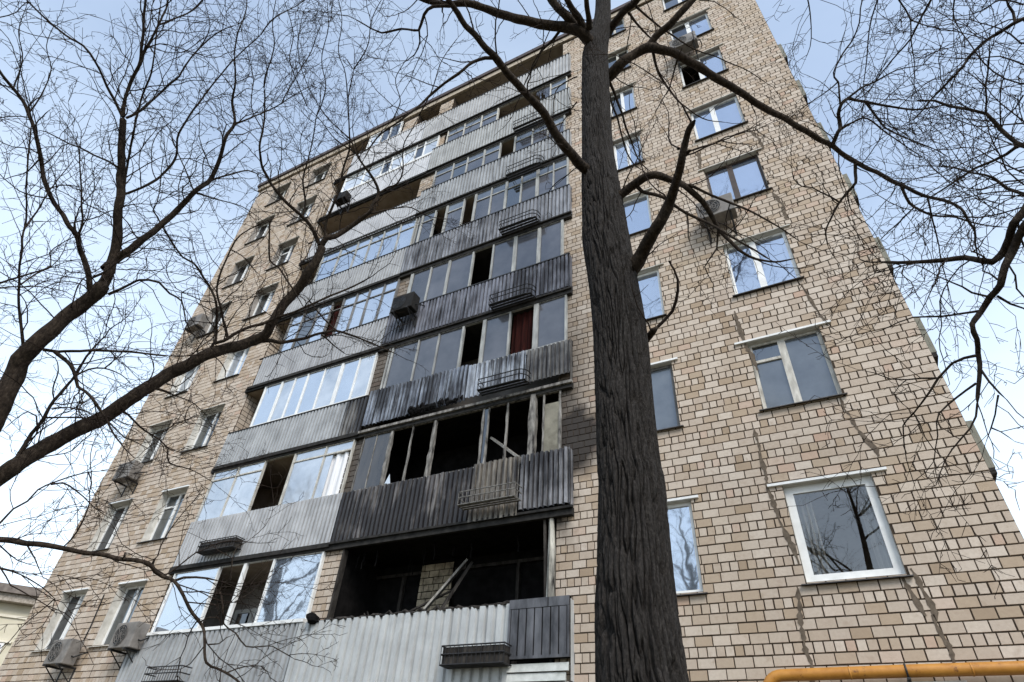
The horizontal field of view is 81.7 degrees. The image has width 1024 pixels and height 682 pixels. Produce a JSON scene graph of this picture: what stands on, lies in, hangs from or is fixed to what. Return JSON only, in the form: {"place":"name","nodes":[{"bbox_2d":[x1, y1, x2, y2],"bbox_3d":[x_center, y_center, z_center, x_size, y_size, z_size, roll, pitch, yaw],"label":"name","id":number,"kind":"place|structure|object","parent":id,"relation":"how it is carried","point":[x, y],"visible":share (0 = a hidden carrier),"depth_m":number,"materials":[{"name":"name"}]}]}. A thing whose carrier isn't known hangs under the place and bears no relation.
{"place":"outdoors","nodes":[
{"label":"outdoors","id":0,"kind":"place"},
{"bbox_2d":[0,0,1023,587],"label":"sky","id":1,"kind":"structure","parent":0,"point":[827,19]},
{"label":"ground","id":2,"kind":"structure","parent":0,"visible":0},
{"bbox_2d":[0,582,42,665],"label":"neighbour building","id":3,"kind":"structure","parent":2,"relation":"on","point":[16,605],"depth_m":29.78,"materials":[{"name":"beige paint"}]},
{"bbox_2d":[0,640,11,651],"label":"window","id":4,"kind":"structure","parent":3,"relation":"in","point":[3,642],"depth_m":28.99,"materials":[{"name":"white paint"}]},
{"bbox_2d":[0,240,76,441],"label":"bare tree","id":5,"kind":"object","parent":2,"relation":"on","point":[32,381],"visible":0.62,"depth_m":16.20,"materials":[{"name":"brown plant"}]},
{"bbox_2d":[0,0,492,681],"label":"bare tree","id":6,"kind":"object","parent":2,"relation":"on","point":[22,356],"visible":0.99,"depth_m":7.33,"materials":[{"name":"brown plant"}]},
{"bbox_2d":[0,0,1023,681],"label":"apartment building","id":7,"kind":"structure","parent":2,"relation":"on","point":[766,578],"depth_m":13.02,"materials":[{"name":"beige brick"}]},
{"bbox_2d":[30,587,89,651],"bbox_3d":[-12.283,7.690,16.266,1.273,1.587,0.345,-16,-44,23],"label":"window","id":8,"kind":"structure","parent":7,"relation":"in","point":[60,630],"depth_m":16.49,"materials":[{"name":"white paint"}]},
{"bbox_2d":[42,638,88,681],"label":"air conditioner","id":9,"kind":"object","parent":7,"relation":"attached to","point":[63,653],"visible":1,"depth_m":14.66,"materials":[{"name":"white plastic"}]},
{"bbox_2d":[83,594,104,640],"bbox_3d":[-10.991,7.282,15.551,0.127,1.203,0.036,-21,-46,27],"label":"cable","id":10,"kind":"object","parent":7,"relation":"attached to","point":[93,618],"visible":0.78,"depth_m":15.52,"materials":[{"name":"black plastic"}]},
{"bbox_2d":[94,498,133,550],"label":"window","id":11,"kind":"structure","parent":7,"relation":"in","point":[106,537],"depth_m":18.17,"materials":[{"name":"white paint"}]},
{"bbox_2d":[90,579,148,646],"bbox_3d":[-10.030,7.048,15.274,1.273,1.587,0.345,-16,-44,23],"label":"window","id":12,"kind":"structure","parent":7,"relation":"in","point":[123,614],"depth_m":15.54,"materials":[{"name":"white paint"}]},
{"bbox_2d":[107,621,150,670],"bbox_3d":[-9.016,7.177,13.935,0.907,0.940,0.518,-16,-44,23],"label":"air conditioner","id":13,"kind":"object","parent":7,"relation":"attached to","point":[129,636],"visible":0.94,"depth_m":13.89,"materials":[{"name":"white plastic"}]},
{"bbox_2d":[112,460,146,496],"bbox_3d":[-12.053,4.306,18.571,0.907,0.940,0.518,-16,-44,23],"label":"air conditioner","id":14,"kind":"object","parent":7,"relation":"attached to","point":[131,471],"visible":0.71,"depth_m":18.51,"materials":[{"name":"white plastic"}]},
{"bbox_2d":[140,419,173,462],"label":"window","id":15,"kind":"structure","parent":7,"relation":"in","point":[146,455],"depth_m":19.97,"materials":[{"name":"white paint"}]},
{"bbox_2d":[137,485,189,543],"bbox_3d":[-9.868,5.004,16.966,1.273,1.587,0.345,-16,-44,23],"label":"window","id":16,"kind":"structure","parent":7,"relation":"in","point":[162,527],"depth_m":17.18,"materials":[{"name":"white paint"}]},
{"bbox_2d":[141,665,192,681],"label":"planter rack","id":17,"kind":"object","parent":7,"relation":"attached to","point":[161,673],"visible":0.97,"depth_m":12.65,"materials":[{"name":"metal"}]},
{"bbox_2d":[164,364,200,398],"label":"window","id":18,"kind":"structure","parent":7,"relation":"in","point":[187,384],"depth_m":21.70,"materials":[{"name":"white paint"}]},
{"bbox_2d":[184,313,211,342],"bbox_3d":[-12.209,-0.520,22.938,0.907,0.940,0.518,-16,-44,23],"label":"air conditioner","id":19,"kind":"object","parent":7,"relation":"attached to","point":[201,318],"visible":0.67,"depth_m":22.88,"materials":[{"name":"white plastic"}]},
{"bbox_2d":[181,403,225,452],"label":"window","id":20,"kind":"structure","parent":7,"relation":"in","point":[202,438],"depth_m":18.98,"materials":[{"name":"white paint"}]},
{"bbox_2d":[196,300,231,337],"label":"window","id":21,"kind":"structure","parent":7,"relation":"in","point":[210,329],"depth_m":23.51,"materials":[{"name":"white paint"}]},
{"bbox_2d":[196,535,243,555],"bbox_3d":[-7.149,5.011,14.481,1.320,0.275,0.273,-16,-44,23],"label":"planter rack","id":22,"kind":"object","parent":7,"relation":"attached to","point":[223,547],"visible":0.88,"depth_m":14.36,"materials":[{"name":"metal"}]},
{"bbox_2d":[213,347,249,382],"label":"window","id":23,"kind":"structure","parent":7,"relation":"in","point":[235,366],"depth_m":20.70,"materials":[{"name":"white paint"}]},
{"bbox_2d":[221,255,254,288],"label":"window","id":24,"kind":"structure","parent":7,"relation":"in","point":[237,279],"depth_m":25.23,"materials":[{"name":"white paint"}]},
{"bbox_2d":[231,608,257,624],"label":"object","id":25,"kind":"structure","parent":7,"relation":"in","point":[243,617],"depth_m":14.80,"materials":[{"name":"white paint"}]},
{"bbox_2d":[244,214,275,244],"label":"window","id":26,"kind":"structure","parent":7,"relation":"in","point":[259,236],"depth_m":27.00,"materials":[{"name":"white paint"}]},
{"bbox_2d":[243,282,279,320],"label":"window","id":27,"kind":"structure","parent":7,"relation":"in","point":[264,303],"depth_m":22.54,"materials":[{"name":"white paint"}]},
{"bbox_2d":[264,181,291,206],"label":"window","id":28,"kind":"structure","parent":7,"relation":"in","point":[283,193],"depth_m":28.68,"materials":[{"name":"white paint"}]},
{"bbox_2d":[265,236,299,270],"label":"window","id":29,"kind":"structure","parent":7,"relation":"in","point":[287,255],"depth_m":24.28,"materials":[{"name":"white paint"}]},
{"bbox_2d":[286,194,317,226],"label":"window","id":30,"kind":"structure","parent":7,"relation":"in","point":[309,205],"depth_m":26.04,"materials":[{"name":"white paint"}]},
{"bbox_2d":[306,613,319,624],"bbox_3d":[-4.032,5.618,11.964,0.275,0.226,0.276,-16,-44,23],"label":"charred lump","id":31,"kind":"object","parent":7,"relation":"hanging from","point":[312,618],"visible":1,"depth_m":11.88,"materials":[{"name":"black"}]},
{"bbox_2d":[304,162,332,187],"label":"window","id":32,"kind":"structure","parent":7,"relation":"in","point":[320,175],"depth_m":27.72,"materials":[{"name":"white paint"}]},
{"bbox_2d":[333,190,354,213],"bbox_3d":[-6.627,-5.447,23.209,0.738,0.810,0.518,-16,-44,23],"label":"air conditioner","id":33,"kind":"object","parent":7,"relation":"attached to","point":[342,198],"visible":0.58,"depth_m":23.16,"materials":[{"name":"black plastic"}]},
{"bbox_2d":[390,291,424,331],"bbox_3d":[-2.950,-0.844,16.603,0.827,0.940,0.518,-16,-44,23],"label":"air conditioner","id":34,"kind":"object","parent":7,"relation":"attached to","point":[410,301],"visible":0.98,"depth_m":16.55,"materials":[{"name":"black plastic"}]},
{"bbox_2d":[404,590,451,613],"bbox_3d":[-1.888,5.296,11.732,1.520,0.032,0.050,-26,-43,-3],"label":"burnt board","id":35,"kind":"object","parent":7,"relation":"on","point":[425,603],"visible":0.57,"depth_m":11.73,"materials":[{"name":"brown wood"}]},
{"bbox_2d":[423,558,467,609],"bbox_3d":[-1.422,4.976,11.768,0.042,1.587,0.220,34,-35,20],"label":"burnt board","id":36,"kind":"object","parent":7,"relation":"on","point":[445,585],"visible":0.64,"depth_m":11.81,"materials":[{"name":"grey wood"}]},
{"bbox_2d":[440,561,473,607],"bbox_3d":[-1.179,4.953,11.657,0.050,1.370,0.300,35,-42,6],"label":"burnt board","id":37,"kind":"object","parent":7,"relation":"on","point":[451,593],"visible":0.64,"depth_m":11.66,"materials":[{"name":"brown wood"}]},
{"bbox_2d":[439,641,511,668],"bbox_3d":[-0.604,5.203,9.784,1.234,0.314,0.273,-16,-44,23],"label":"planter rack","id":38,"kind":"object","parent":7,"relation":"attached to","point":[484,656],"visible":1,"depth_m":9.68,"materials":[{"name":"metal"}]},
{"bbox_2d":[457,481,521,510],"bbox_3d":[-0.443,3.029,11.532,1.291,0.295,0.273,-16,-44,23],"label":"planter rack","id":39,"kind":"object","parent":7,"relation":"attached to","point":[481,503],"visible":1,"depth_m":11.44,"materials":[{"name":"metal"}]},
{"bbox_2d":[477,368,530,395],"bbox_3d":[-0.187,0.911,13.262,1.234,0.314,0.273,-16,-44,23],"label":"planter rack","id":40,"kind":"object","parent":7,"relation":"attached to","point":[492,389],"visible":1,"depth_m":13.16,"materials":[{"name":"metal"}]},
{"bbox_2d":[490,437,520,457],"bbox_3d":[-0.133,2.304,12.731,0.100,0.050,1.362,31,-6,-29],"label":"burnt board","id":41,"kind":"object","parent":7,"relation":"on","point":[502,446],"visible":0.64,"depth_m":12.75,"materials":[{"name":"grey wood"}]},
{"bbox_2d":[488,283,536,310],"bbox_3d":[0.003,-1.124,14.949,1.224,0.352,0.273,-16,-44,23],"label":"planter rack","id":42,"kind":"object","parent":7,"relation":"attached to","point":[521,295],"visible":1,"depth_m":14.85,"materials":[{"name":"metal"}]},
{"bbox_2d":[498,209,540,235],"bbox_3d":[0.204,-3.389,16.809,1.215,0.352,0.273,-16,-44,23],"label":"planter rack","id":43,"kind":"object","parent":7,"relation":"attached to","point":[502,230],"visible":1,"depth_m":16.71,"materials":[{"name":"metal"}]},
{"bbox_2d":[506,155,544,181],"bbox_3d":[0.404,-5.430,18.472,1.224,0.448,0.273,-16,-44,23],"label":"planter rack","id":44,"kind":"object","parent":7,"relation":"attached to","point":[522,169],"visible":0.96,"depth_m":18.36,"materials":[{"name":"metal"}]},
{"bbox_2d":[513,111,543,133],"bbox_3d":[0.591,-7.471,20.144,1.148,0.458,0.273,-16,-44,23],"label":"planter rack","id":45,"kind":"object","parent":7,"relation":"attached to","point":[524,124],"visible":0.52,"depth_m":20.05,"materials":[{"name":"metal"}]},
{"bbox_2d":[610,19,625,37],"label":"window","id":46,"kind":"structure","parent":7,"relation":"in","point":[621,24],"depth_m":22.04,"materials":[{"name":"white paint"}]},
{"bbox_2d":[608,43,631,70],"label":"window","id":47,"kind":"structure","parent":7,"relation":"in","point":[611,60],"depth_m":20.77,"materials":[{"name":"white paint"}]},
{"bbox_2d":[610,81,637,118],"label":"window","id":48,"kind":"structure","parent":7,"relation":"in","point":[623,99],"depth_m":18.83,"materials":[{"name":"blue glass"}]},
{"bbox_2d":[613,129,644,171],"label":"window","id":49,"kind":"structure","parent":7,"relation":"in","point":[624,165],"depth_m":17.04,"materials":[{"name":"blue glass"}]},
{"bbox_2d":[623,187,652,235],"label":"window","id":50,"kind":"structure","parent":7,"relation":"in","point":[641,221],"depth_m":15.21,"materials":[{"name":"blue glass"}]},
{"bbox_2d":[637,263,666,320],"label":"window","id":51,"kind":"structure","parent":7,"relation":"in","point":[652,300],"depth_m":13.33,"materials":[{"name":"blue glass"}]},
{"bbox_2d":[651,357,683,431],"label":"window","id":52,"kind":"structure","parent":7,"relation":"in","point":[664,395],"depth_m":11.54,"materials":[{"name":"grey glass"}]},
{"bbox_2d":[662,0,687,11],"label":"window","id":53,"kind":"structure","parent":7,"relation":"in","point":[668,4],"depth_m":21.26,"materials":[{"name":"white paint"}]},
{"bbox_2d":[669,31,702,67],"bbox_3d":[5.402,-9.036,18.271,0.907,0.940,0.518,-16,-44,23],"label":"air conditioner","id":54,"kind":"object","parent":7,"relation":"attached to","point":[676,43],"visible":0.77,"depth_m":18.20,"materials":[{"name":"white plastic"}]},
{"bbox_2d":[667,495,707,595],"bbox_3d":[2.614,3.371,9.675,1.096,1.587,0.215,-16,-44,23],"label":"window","id":55,"kind":"structure","parent":7,"relation":"in","point":[687,575],"depth_m":9.65,"materials":[{"name":"glass"}]},
{"bbox_2d":[670,7,713,39],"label":"window","id":56,"kind":"structure","parent":7,"relation":"in","point":[703,20],"depth_m":19.64,"materials":[{"name":"white paint"}]},
{"bbox_2d":[673,43,728,88],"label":"window","id":57,"kind":"structure","parent":7,"relation":"in","point":[713,63],"depth_m":18.00,"materials":[{"name":"white paint"}]},
{"bbox_2d":[684,92,747,142],"bbox_3d":[5.516,-5.999,15.938,1.528,1.572,0.215,-16,-44,23],"label":"window","id":58,"kind":"structure","parent":7,"relation":"in","point":[729,110],"depth_m":16.04,"materials":[{"name":"blue glass"}]},
{"bbox_2d":[696,192,741,243],"bbox_3d":[4.671,-2.767,13.244,0.907,0.940,0.518,-16,-44,23],"label":"air conditioner","id":59,"kind":"object","parent":7,"relation":"attached to","point":[719,208],"visible":0.63,"depth_m":13.17,"materials":[{"name":"white plastic"}]},
{"bbox_2d":[698,147,771,200],"bbox_3d":[5.343,-3.837,14.148,1.528,1.572,0.215,-16,-44,23],"label":"window","id":60,"kind":"structure","parent":7,"relation":"in","point":[748,179],"depth_m":14.28,"materials":[{"name":"glass"}]},
{"bbox_2d":[718,224,803,297],"bbox_3d":[5.168,-1.629,12.322,1.528,1.572,0.215,-16,-44,23],"label":"window","id":61,"kind":"structure","parent":7,"relation":"in","point":[745,281],"depth_m":12.37,"materials":[{"name":"blue glass"}]},
{"bbox_2d":[734,320,847,410],"bbox_3d":[5.000,0.483,10.573,1.688,1.587,0.215,-16,-44,23],"label":"window","id":62,"kind":"structure","parent":7,"relation":"in","point":[786,375],"depth_m":10.63,"materials":[{"name":"white paint"}]},
{"bbox_2d":[767,467,913,584],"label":"window","id":63,"kind":"structure","parent":7,"relation":"in","point":[831,545],"depth_m":9.22,"materials":[{"name":"glass"}]},
{"bbox_2d":[763,661,1023,681],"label":"gas pipe","id":64,"kind":"object","parent":7,"relation":"attached to","point":[973,669],"visible":1,"depth_m":7.23,"materials":[{"name":"yellow metal"}]},
{"bbox_2d":[916,680,966,681],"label":"window","id":65,"kind":"structure","parent":7,"relation":"in","point":[957,680],"depth_m":7.11,"materials":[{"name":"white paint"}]},
{"bbox_2d":[296,0,1023,681],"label":"bare tree","id":66,"kind":"object","parent":2,"relation":"on","point":[638,630],"visible":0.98,"depth_m":5.54,"materials":[{"name":"brown plant"}]},
{"bbox_2d":[757,0,1023,598],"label":"bare tree","id":67,"kind":"object","parent":2,"relation":"on","point":[1010,246],"visible":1,"depth_m":4.41,"materials":[{"name":"brown plant"}]}
]}

